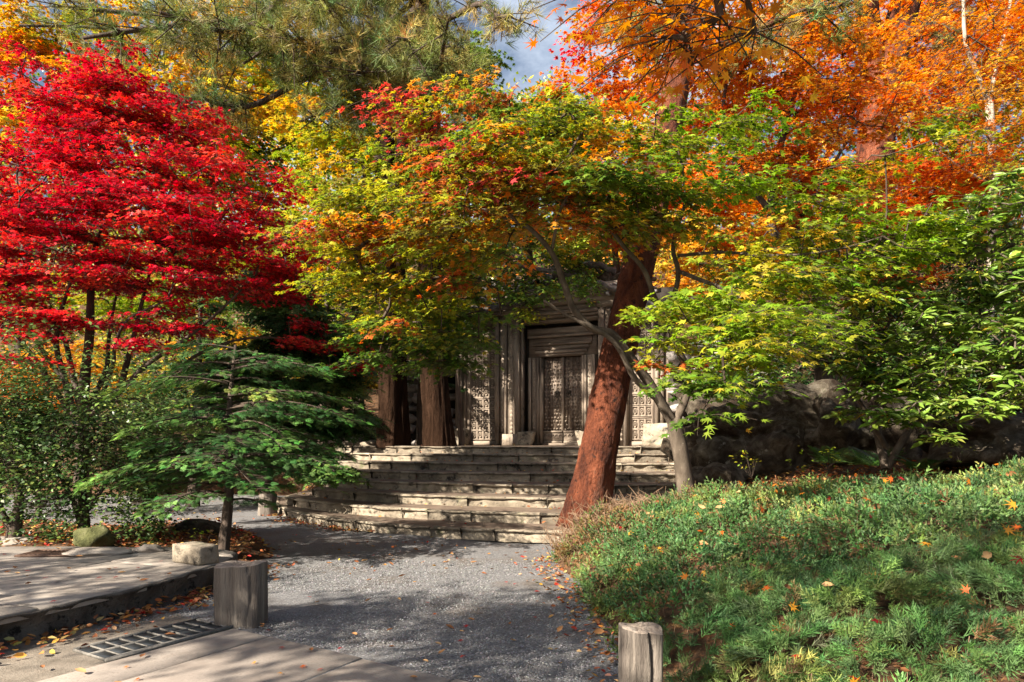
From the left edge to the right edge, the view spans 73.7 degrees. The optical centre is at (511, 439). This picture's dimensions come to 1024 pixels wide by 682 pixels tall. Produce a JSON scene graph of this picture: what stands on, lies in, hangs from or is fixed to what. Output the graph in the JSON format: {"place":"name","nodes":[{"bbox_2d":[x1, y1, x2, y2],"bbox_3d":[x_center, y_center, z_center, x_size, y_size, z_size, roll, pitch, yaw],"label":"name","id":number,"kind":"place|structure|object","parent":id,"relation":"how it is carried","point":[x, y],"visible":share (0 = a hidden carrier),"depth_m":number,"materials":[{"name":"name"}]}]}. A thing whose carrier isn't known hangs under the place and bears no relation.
{"place":"outdoors","nodes":[
{"label":"outdoors","id":0,"kind":"place"},
{"bbox_2d":[0,609,466,681],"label":"pavement","id":1,"kind":"structure","parent":0,"point":[232,655],"depth_m":4.54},
{"bbox_2d":[75,667,85,671],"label":"dry leaf","id":2,"kind":"object","parent":1,"relation":"on","point":[80,669],"visible":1,"depth_m":4.32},
{"bbox_2d":[0,585,212,658],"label":"fallen leaves","id":3,"kind":"object","parent":1,"relation":"on","point":[149,609],"visible":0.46,"depth_m":5.46,"materials":[{"name":"orange plant"}]},
{"bbox_2d":[73,618,233,662],"bbox_3d":[-2.665,1.485,5.119,0.472,0.030,0.980,0,0,32],"label":"metal drain grate","id":4,"kind":"object","parent":1,"relation":"in","point":[117,648],"visible":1,"depth_m":5.05,"materials":[{"name":"grey metal"}]},
{"bbox_2d":[0,494,617,681],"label":"gravel path","id":5,"kind":"structure","parent":0,"point":[308,546],"depth_m":6.48,"materials":[{"name":"gravel"}]},
{"bbox_2d":[112,284,264,506],"bbox_3d":[-7.170,-1.036,15.523,3.358,5.159,3.829,0,0,0],"label":"dark evergreen","id":6,"kind":"object","parent":5,"relation":"on","point":[185,355],"visible":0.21,"depth_m":15.26,"materials":[{"name":"green plant"}]},
{"bbox_2d":[173,519,220,533],"bbox_3d":[-4.766,1.371,10.410,0.782,0.352,0.430,0,0,0],"label":"bed stone","id":7,"kind":"object","parent":5,"relation":"on","point":[203,525],"visible":0.5,"depth_m":10.27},
{"bbox_2d":[69,341,374,550],"bbox_3d":[-3.543,0.131,8.510,3.285,2.824,3.026,0,0,-24],"label":"hemlock","id":8,"kind":"object","parent":5,"relation":"on","point":[270,439],"visible":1,"depth_m":8.29,"materials":[{"name":"green plant"}]},
{"bbox_2d":[147,560,298,607],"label":"fallen leaves","id":9,"kind":"object","parent":5,"relation":"on","point":[201,594],"visible":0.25,"depth_m":6.42,"materials":[{"name":"orange plant"}]},
{"bbox_2d":[165,257,391,495],"bbox_3d":[-4.319,-1.089,12.941,4.179,5.241,2.612,0,0,0],"label":"dark evergreen","id":10,"kind":"object","parent":5,"relation":"on","point":[275,319],"visible":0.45,"depth_m":12.50,"materials":[{"name":"green plant"}]},
{"bbox_2d":[262,513,374,531],"bbox_3d":[-4.203,1.467,13.327,1.238,0.072,6.006,0,0,-29],"label":"stone","id":11,"kind":"object","parent":5,"relation":"on","point":[335,527],"visible":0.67,"depth_m":11.90,"materials":[{"name":"grey stone"}]},
{"bbox_2d":[94,506,549,574],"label":"fallen leaves","id":12,"kind":"object","parent":5,"relation":"on","point":[415,548],"visible":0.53,"depth_m":9.34,"materials":[{"name":"orange plant"}]},
{"bbox_2d":[276,445,675,542],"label":"stone stairs","id":13,"kind":"structure","parent":5,"relation":"on","point":[509,515],"depth_m":13.07,"materials":[{"name":"stone"}]},
{"bbox_2d":[10,0,548,445],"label":"pine tree","id":14,"kind":"object","parent":13,"relation":"on","point":[423,26],"visible":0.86,"depth_m":13.63,"materials":[{"name":"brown plant"}]},
{"bbox_2d":[342,441,375,445],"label":"kerb stone","id":15,"kind":"object","parent":13,"relation":"on","point":[367,443],"visible":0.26,"depth_m":19.10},
{"bbox_2d":[375,5,403,447],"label":"pine trunk","id":16,"kind":"object","parent":13,"relation":"on","point":[390,404],"visible":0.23,"depth_m":17.40,"materials":[{"name":"brown plant"}]},
{"bbox_2d":[302,444,673,523],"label":"fallen leaves","id":17,"kind":"object","parent":13,"relation":"on","point":[508,481],"visible":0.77,"depth_m":13.81,"materials":[{"name":"orange plant"}]},
{"bbox_2d":[514,431,535,445],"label":"plinth stone","id":18,"kind":"object","parent":13,"relation":"on","point":[526,438],"visible":0.87,"depth_m":19.08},
{"bbox_2d":[455,280,675,448],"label":"carved gate","id":19,"kind":"structure","parent":13,"relation":"on","point":[541,385],"depth_m":19.28,"materials":[{"name":"wood"}]},
{"bbox_2d":[543,357,563,442],"bbox_3d":[1.167,-1.119,19.339,0.585,2.432,0.167,0,0,25],"label":"door","id":20,"kind":"structure","parent":19,"relation":"in","point":[553,433],"depth_m":19.35,"materials":[{"name":"wood"}]},
{"bbox_2d":[449,253,693,330],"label":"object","id":21,"kind":"structure","parent":19,"relation":"on","point":[609,274],"depth_m":18.43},
{"bbox_2d":[442,222,621,338],"bbox_3d":[0.163,-4.293,18.303,5.529,3.535,3.306,0,0,0],"label":"roof shrub","id":22,"kind":"object","parent":21,"relation":"on","point":[564,257],"visible":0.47,"depth_m":17.85,"materials":[{"name":"green plant"}]},
{"bbox_2d":[563,356,581,442],"bbox_3d":[1.725,-1.121,19.079,0.583,2.440,0.169,0,0,25],"label":"door","id":23,"kind":"structure","parent":19,"relation":"in","point":[573,365],"depth_m":19.09,"materials":[{"name":"wood"}]},
{"bbox_2d":[575,430,583,445],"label":"plinth stone","id":24,"kind":"object","parent":13,"relation":"on","point":[578,433],"visible":0.26,"depth_m":18.42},
{"bbox_2d":[642,423,667,445],"bbox_3d":[3.761,-0.121,17.562,0.772,0.659,0.544,0,0,26],"label":"plinth stone","id":25,"kind":"object","parent":13,"relation":"on","point":[652,432],"visible":0.6,"depth_m":17.37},
{"bbox_2d":[511,555,617,681],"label":"fallen leaves","id":26,"kind":"object","parent":5,"relation":"on","point":[611,659],"visible":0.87,"depth_m":5.78,"materials":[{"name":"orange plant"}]},
{"bbox_2d":[593,628,603,633],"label":"dry leaf","id":27,"kind":"object","parent":5,"relation":"on","point":[599,631],"visible":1,"depth_m":5.18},
{"bbox_2d":[0,228,1023,681],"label":"ground","id":28,"kind":"structure","parent":0,"point":[706,642],"depth_m":5.92,"materials":[{"name":"plant"}]},
{"bbox_2d":[0,536,41,545],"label":"edge stone","id":29,"kind":"object","parent":28,"relation":"on","point":[22,539],"visible":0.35,"depth_m":8.88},
{"bbox_2d":[1,339,71,474],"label":"dark shrub","id":30,"kind":"object","parent":28,"relation":"on","point":[48,402],"visible":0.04,"depth_m":19.94,"materials":[{"name":"green plant"}]},
{"bbox_2d":[0,274,75,545],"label":"evergreen shrub","id":31,"kind":"object","parent":28,"relation":"on","point":[14,525],"visible":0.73,"depth_m":9.00,"materials":[{"name":"green plant"}]},
{"bbox_2d":[0,0,165,443],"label":"orange maple","id":32,"kind":"object","parent":28,"relation":"on","point":[29,38],"visible":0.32,"depth_m":21.36,"materials":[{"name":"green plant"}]},
{"bbox_2d":[0,337,168,495],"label":"orange maple","id":33,"kind":"object","parent":28,"relation":"on","point":[77,355],"visible":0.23,"depth_m":16.82,"materials":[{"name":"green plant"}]},
{"bbox_2d":[72,525,115,546],"bbox_3d":[-5.328,1.252,8.704,0.518,0.322,0.381,0,0,0],"label":"mossy rock","id":34,"kind":"object","parent":28,"relation":"on","point":[98,536],"visible":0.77,"depth_m":8.58,"materials":[{"name":"stone"}]},
{"bbox_2d":[0,264,203,546],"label":"evergreen shrub","id":35,"kind":"object","parent":28,"relation":"on","point":[82,515],"visible":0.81,"depth_m":9.02,"materials":[{"name":"green plant"}]},
{"bbox_2d":[0,333,209,517],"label":"evergreen shrub","id":36,"kind":"object","parent":28,"relation":"on","point":[133,363],"visible":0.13,"depth_m":13.55,"materials":[{"name":"green plant"}]},
{"bbox_2d":[73,293,164,414],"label":"dark shrub","id":37,"kind":"object","parent":28,"relation":"on","point":[123,352],"visible":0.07,"depth_m":23.91,"materials":[{"name":"green plant"}]},
{"bbox_2d":[0,546,238,646],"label":"terrace","id":38,"kind":"structure","parent":28,"relation":"on","point":[79,591],"depth_m":6.10,"materials":[{"name":"stone"}]},
{"bbox_2d":[14,549,74,556],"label":"flat stone","id":39,"kind":"object","parent":38,"relation":"on","point":[47,553],"visible":0.72,"depth_m":7.48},
{"bbox_2d":[62,547,133,556],"bbox_3d":[-4.571,1.245,7.557,0.699,0.109,0.376,0,0,-25],"label":"flat stone","id":40,"kind":"object","parent":38,"relation":"on","point":[100,551],"visible":0.91,"depth_m":7.45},
{"bbox_2d":[133,544,165,552],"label":"stone","id":41,"kind":"object","parent":38,"relation":"on","point":[150,548],"visible":0.98,"depth_m":7.68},
{"bbox_2d":[172,541,218,565],"bbox_3d":[-3.267,1.170,7.050,0.470,0.207,0.248,0,0,32],"label":"stone block","id":42,"kind":"object","parent":38,"relation":"on","point":[196,553],"depth_m":6.95,"materials":[{"name":"stone"}]},
{"bbox_2d":[0,517,274,560],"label":"fallen leaves","id":43,"kind":"object","parent":28,"relation":"on","point":[174,541],"visible":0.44,"depth_m":9.55,"materials":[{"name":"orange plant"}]},
{"bbox_2d":[91,337,186,477],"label":"dark shrub","id":44,"kind":"object","parent":28,"relation":"on","point":[130,405],"visible":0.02,"depth_m":19.78,"materials":[{"name":"green plant"}]},
{"bbox_2d":[89,315,204,536],"bbox_3d":[-5.490,0.338,10.095,1.810,4.508,1.374,0,0,0],"label":"evergreen shrub","id":45,"kind":"object","parent":28,"relation":"on","point":[161,521],"visible":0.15,"depth_m":10.12,"materials":[{"name":"green plant"}]},
{"bbox_2d":[0,247,347,495],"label":"green maple","id":46,"kind":"object","parent":28,"relation":"on","point":[124,303],"visible":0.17,"depth_m":18.12,"materials":[{"name":"green plant"}]},
{"bbox_2d":[134,283,230,440],"bbox_3d":[-11.034,-2.427,23.478,3.608,5.910,2.396,0,0,0],"label":"dark shrub","id":47,"kind":"object","parent":28,"relation":"on","point":[172,338],"visible":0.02,"depth_m":23.25,"materials":[{"name":"green plant"}]},
{"bbox_2d":[36,43,353,359],"bbox_3d":[-12.449,-9.540,28.491,13.319,13.884,5.439,0,0,0],"label":"green tree","id":48,"kind":"object","parent":28,"relation":"on","point":[264,151],"visible":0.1,"depth_m":28.28,"materials":[{"name":"green plant"}]},
{"bbox_2d":[0,35,391,505],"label":"red maple","id":49,"kind":"object","parent":28,"relation":"on","point":[112,193],"visible":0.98,"depth_m":10.49,"materials":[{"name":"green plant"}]},
{"bbox_2d":[91,0,331,349],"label":"yellow tree","id":50,"kind":"object","parent":28,"relation":"on","point":[262,81],"visible":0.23,"depth_m":25.25,"materials":[{"name":"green plant"}]},
{"bbox_2d":[195,300,271,429],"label":"dark shrub","id":51,"kind":"object","parent":28,"relation":"on","point":[236,319],"visible":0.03,"depth_m":22.79,"materials":[{"name":"green plant"}]},
{"bbox_2d":[183,332,285,480],"bbox_3d":[-7.928,-0.508,20.040,3.510,5.820,2.272,0,0,0],"label":"dark shrub","id":52,"kind":"object","parent":28,"relation":"on","point":[238,419],"visible":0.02,"depth_m":19.87,"materials":[{"name":"green plant"}]},
{"bbox_2d":[213,560,267,628],"bbox_3d":[-2.225,1.306,5.599,0.406,0.628,0.277,0,0,0],"label":"log post","id":53,"kind":"object","parent":28,"relation":"on","point":[240,592],"visible":0.95,"depth_m":5.47,"materials":[{"name":"wood"}]},
{"bbox_2d":[257,493,276,515],"bbox_3d":[-4.868,1.307,13.606,0.400,0.586,0.388,0,0,0],"label":"stump","id":54,"kind":"object","parent":28,"relation":"on","point":[262,510],"visible":0.39,"depth_m":13.45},
{"bbox_2d":[238,314,327,424],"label":"dark shrub","id":55,"kind":"object","parent":28,"relation":"on","point":[286,376],"visible":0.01,"depth_m":22.28,"materials":[{"name":"green plant"}]},
{"bbox_2d":[262,251,377,444],"bbox_3d":[-4.958,-2.353,18.674,2.817,5.712,3.633,0,0,45],"label":"dark evergreen","id":56,"kind":"object","parent":28,"relation":"on","point":[334,293],"visible":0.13,"depth_m":18.54,"materials":[{"name":"green plant"}]},
{"bbox_2d":[285,319,377,444],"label":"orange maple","id":57,"kind":"object","parent":28,"relation":"on","point":[376,384],"visible":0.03,"depth_m":19.62,"materials":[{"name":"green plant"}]},
{"bbox_2d":[329,427,375,444],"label":"rockwork wall","id":58,"kind":"structure","parent":28,"relation":"on","point":[360,440],"depth_m":20.55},
{"bbox_2d":[247,81,526,408],"bbox_3d":[-3.946,-5.595,22.336,9.528,11.721,5.294,0,0,0],"label":"yellow tree","id":59,"kind":"object","parent":28,"relation":"on","point":[322,141],"visible":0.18,"depth_m":22.01,"materials":[{"name":"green plant"}]},
{"bbox_2d":[394,72,411,445],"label":"pine trunk","id":60,"kind":"object","parent":28,"relation":"on","point":[406,427],"visible":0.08,"depth_m":19.11,"materials":[{"name":"brown wood"}]},
{"bbox_2d":[407,360,454,444],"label":"rockwork wall","id":61,"kind":"structure","parent":28,"relation":"on","point":[412,396],"depth_m":20.80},
{"bbox_2d":[406,270,468,444],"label":"dark evergreen","id":62,"kind":"object","parent":28,"relation":"on","point":[419,425],"visible":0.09,"depth_m":19.93,"materials":[{"name":"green plant"}]},
{"bbox_2d":[454,428,468,444],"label":"plinth stone","id":63,"kind":"object","parent":28,"relation":"on","point":[466,433],"visible":0.3,"depth_m":20.06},
{"bbox_2d":[443,260,499,445],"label":"dark evergreen","id":64,"kind":"object","parent":28,"relation":"on","point":[461,439],"visible":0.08,"depth_m":18.71,"materials":[{"name":"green plant"}]},
{"bbox_2d":[394,30,624,282],"bbox_3d":[0.236,-7.127,23.516,8.865,14.343,5.109,0,0,0],"label":"green tree","id":65,"kind":"object","parent":28,"relation":"on","point":[475,118],"visible":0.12,"depth_m":23.71,"materials":[{"name":"green plant"}]},
{"bbox_2d":[0,54,1023,363],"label":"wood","id":66,"kind":"object","parent":28,"relation":"on","point":[660,258],"visible":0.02,"depth_m":38.85,"materials":[{"name":"plant"}]},
{"bbox_2d":[511,0,714,273],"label":"orange maple","id":67,"kind":"object","parent":28,"relation":"on","point":[606,88],"visible":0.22,"depth_m":20.63,"materials":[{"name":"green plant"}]},
{"bbox_2d":[538,481,718,562],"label":"dead twigs","id":68,"kind":"object","parent":28,"relation":"on","point":[619,502],"visible":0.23,"depth_m":8.53,"materials":[{"name":"plant"}]},
{"bbox_2d":[243,65,1022,502],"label":"forked maple","id":69,"kind":"object","parent":28,"relation":"on","point":[467,173],"visible":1,"depth_m":8.09,"materials":[{"name":"green plant"}]},
{"bbox_2d":[618,622,662,681],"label":"log post","id":70,"kind":"object","parent":28,"relation":"on","point":[640,651],"visible":1,"depth_m":3.53,"materials":[{"name":"wood"}]},
{"bbox_2d":[525,0,823,120],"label":"orange maple","id":71,"kind":"object","parent":28,"relation":"on","point":[674,34],"visible":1,"depth_m":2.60,"materials":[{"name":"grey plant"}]},
{"bbox_2d":[592,159,811,337],"bbox_3d":[5.498,-3.729,19.024,7.388,8.062,4.277,0,0,0],"label":"orange maple","id":72,"kind":"object","parent":28,"relation":"on","point":[736,214],"visible":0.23,"depth_m":18.73,"materials":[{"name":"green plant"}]},
{"bbox_2d":[692,462,746,498],"bbox_3d":[3.244,0.713,10.931,1.015,0.722,0.831,0,0,0],"label":"boulder","id":73,"kind":"object","parent":28,"relation":"on","point":[725,473],"visible":0.52,"depth_m":10.63,"materials":[{"name":"stone"}]},
{"bbox_2d":[665,338,786,436],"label":"rockwork wall","id":74,"kind":"structure","parent":28,"relation":"on","point":[671,356],"depth_m":17.14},
{"bbox_2d":[555,0,902,529],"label":"leaning pine","id":75,"kind":"object","parent":28,"relation":"on","point":[594,476],"visible":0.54,"depth_m":9.33,"materials":[{"name":"red plant"}]},
{"bbox_2d":[674,237,813,393],"bbox_3d":[5.239,-2.004,14.962,3.251,6.311,2.323,0,0,0],"label":"dark shrub","id":76,"kind":"object","parent":28,"relation":"on","point":[777,375],"visible":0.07,"depth_m":14.77,"materials":[{"name":"green plant"}]},
{"bbox_2d":[729,450,759,477],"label":"seedling","id":77,"kind":"object","parent":28,"relation":"on","point":[751,476],"visible":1,"depth_m":9.91,"materials":[{"name":"green plant"}]},
{"bbox_2d":[660,379,860,479],"bbox_3d":[4.761,0.177,12.218,3.856,2.475,2.742,0,0,0],"label":"boulder","id":78,"kind":"object","parent":28,"relation":"on","point":[774,444],"visible":0.38,"depth_m":11.32,"materials":[{"name":"stone"}]},
{"bbox_2d":[546,454,1023,681],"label":"juniper carpet","id":79,"kind":"object","parent":28,"relation":"on","point":[935,588],"visible":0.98,"depth_m":4.57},
{"bbox_2d":[788,601,800,611],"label":"maple leaf","id":80,"kind":"object","parent":79,"relation":"on","point":[793,606],"visible":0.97,"depth_m":3.83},
{"bbox_2d":[822,581,833,585],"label":"dry leaf","id":81,"kind":"object","parent":79,"relation":"on","point":[826,584],"visible":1,"depth_m":3.99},
{"bbox_2d":[959,584,970,594],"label":"maple leaf","id":82,"kind":"object","parent":79,"relation":"on","point":[965,590],"visible":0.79,"depth_m":3.62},
{"bbox_2d":[982,551,991,558],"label":"dry leaf","id":83,"kind":"object","parent":79,"relation":"on","point":[987,554],"visible":0.92,"depth_m":4.05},
{"bbox_2d":[1003,500,1017,509],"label":"maple leaf","id":84,"kind":"object","parent":79,"relation":"on","point":[1012,504],"visible":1,"depth_m":4.80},
{"bbox_2d":[1004,526,1020,536],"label":"maple leaf","id":85,"kind":"object","parent":79,"relation":"on","point":[1007,529],"visible":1,"depth_m":4.57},
{"bbox_2d":[1010,555,1022,563],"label":"maple leaf","id":86,"kind":"object","parent":79,"relation":"on","point":[1020,559],"visible":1,"depth_m":3.66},
{"bbox_2d":[621,0,963,380],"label":"orange maple","id":87,"kind":"object","parent":28,"relation":"on","point":[853,91],"visible":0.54,"depth_m":12.13,"materials":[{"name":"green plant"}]},
{"bbox_2d":[566,479,1023,681],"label":"juniper stems","id":88,"kind":"object","parent":28,"relation":"on","point":[810,576],"visible":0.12,"depth_m":5.10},
{"bbox_2d":[580,458,1021,546],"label":"fallen leaves","id":89,"kind":"object","parent":28,"relation":"on","point":[867,467],"visible":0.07,"depth_m":10.39,"materials":[{"name":"orange plant"}]},
{"bbox_2d":[785,452,841,478],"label":"seedling","id":90,"kind":"object","parent":28,"relation":"on","point":[817,470],"visible":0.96,"depth_m":8.77,"materials":[{"name":"green plant"}]},
{"bbox_2d":[800,447,835,472],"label":"seedling","id":91,"kind":"object","parent":28,"relation":"on","point":[828,468],"visible":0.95,"depth_m":9.19,"materials":[{"name":"green plant"}]},
{"bbox_2d":[807,445,851,462],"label":"fern","id":92,"kind":"object","parent":28,"relation":"on","point":[819,455],"visible":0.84,"depth_m":10.16,"materials":[{"name":"green plant"}]},
{"bbox_2d":[676,0,1023,219],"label":"orange maple","id":93,"kind":"object","parent":28,"relation":"on","point":[923,6],"visible":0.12,"depth_m":21.26,"materials":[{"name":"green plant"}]},
{"bbox_2d":[778,280,943,397],"bbox_3d":[7.301,-1.362,14.289,3.796,5.447,2.187,0,0,0],"label":"dark shrub","id":94,"kind":"object","parent":28,"relation":"on","point":[807,382],"visible":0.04,"depth_m":14.28,"materials":[{"name":"green plant"}]},
{"bbox_2d":[804,385,941,466],"bbox_3d":[5.920,0.018,11.880,2.861,1.968,2.725,0,0,0],"label":"boulder","id":95,"kind":"object","parent":28,"relation":"on","point":[829,432],"visible":0.27,"depth_m":10.90,"materials":[{"name":"stone"}]},
{"bbox_2d":[842,446,905,465],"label":"fern","id":96,"kind":"object","parent":28,"relation":"on","point":[857,457],"visible":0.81,"depth_m":9.98,"materials":[{"name":"green plant"}]},
{"bbox_2d":[751,285,1023,402],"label":"rhododendron","id":97,"kind":"object","parent":28,"relation":"on","point":[900,325],"visible":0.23,"depth_m":12.53,"materials":[{"name":"green plant"}]},
{"bbox_2d":[783,0,998,386],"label":"tall pine","id":98,"kind":"object","parent":28,"relation":"on","point":[866,151],"visible":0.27,"depth_m":18.41,"materials":[{"name":"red plant"}]},
{"bbox_2d":[780,0,1023,398],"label":"orange maple","id":99,"kind":"object","parent":28,"relation":"on","point":[933,191],"visible":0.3,"depth_m":15.50,"materials":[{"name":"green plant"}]},
{"bbox_2d":[851,188,973,340],"bbox_3d":[10.172,-3.073,17.548,3.489,7.757,2.358,0,0,0],"label":"dark shrub","id":100,"kind":"object","parent":28,"relation":"on","point":[941,266],"visible":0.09,"depth_m":17.33,"materials":[{"name":"green plant"}]},
{"bbox_2d":[893,454,948,468],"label":"fern","id":101,"kind":"object","parent":28,"relation":"on","point":[932,464],"visible":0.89,"depth_m":9.26,"materials":[{"name":"green plant"}]},
{"bbox_2d":[822,262,1022,469],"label":"rhododendron","id":102,"kind":"object","parent":28,"relation":"on","point":[911,382],"visible":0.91,"depth_m":8.38,"materials":[{"name":"green plant"}]},
{"bbox_2d":[876,261,1020,417],"bbox_3d":[8.655,-1.402,13.558,3.674,6.004,2.438,0,0,0],"label":"dark shrub","id":103,"kind":"object","parent":28,"relation":"on","point":[961,414],"visible":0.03,"depth_m":13.35,"materials":[{"name":"green plant"}]},
{"bbox_2d":[876,0,1023,388],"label":"pale tree","id":104,"kind":"object","parent":28,"relation":"on","point":[987,92],"visible":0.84,"depth_m":14.13,"materials":[{"name":"orange plant"}]},
{"bbox_2d":[949,445,975,463],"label":"seedling","id":105,"kind":"object","parent":28,"relation":"on","point":[957,455],"visible":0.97,"depth_m":8.61,"materials":[{"name":"green plant"}]},
{"bbox_2d":[911,165,1023,420],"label":"rhododendron","id":106,"kind":"object","parent":28,"relation":"on","point":[1011,354],"visible":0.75,"depth_m":8.31,"materials":[{"name":"green plant"}]},
{"bbox_2d":[916,412,1023,469],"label":"boulder","id":107,"kind":"object","parent":28,"relation":"on","point":[992,442],"visible":0.74,"depth_m":9.18,"materials":[{"name":"stone"}]},
{"bbox_2d":[935,185,1023,343],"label":"dark shrub","id":108,"kind":"object","parent":28,"relation":"on","point":[975,265],"visible":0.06,"depth_m":16.44,"materials":[{"name":"green plant"}]},
{"bbox_2d":[936,274,1023,414],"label":"dark shrub","id":109,"kind":"object","parent":28,"relation":"on","point":[1018,410],"visible":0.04,"depth_m":12.99,"materials":[{"name":"green plant"}]},
{"bbox_2d":[0,0,1023,228],"label":"sky","id":110,"kind":"structure","parent":0,"point":[527,62],"materials":[{"name":"blue"}]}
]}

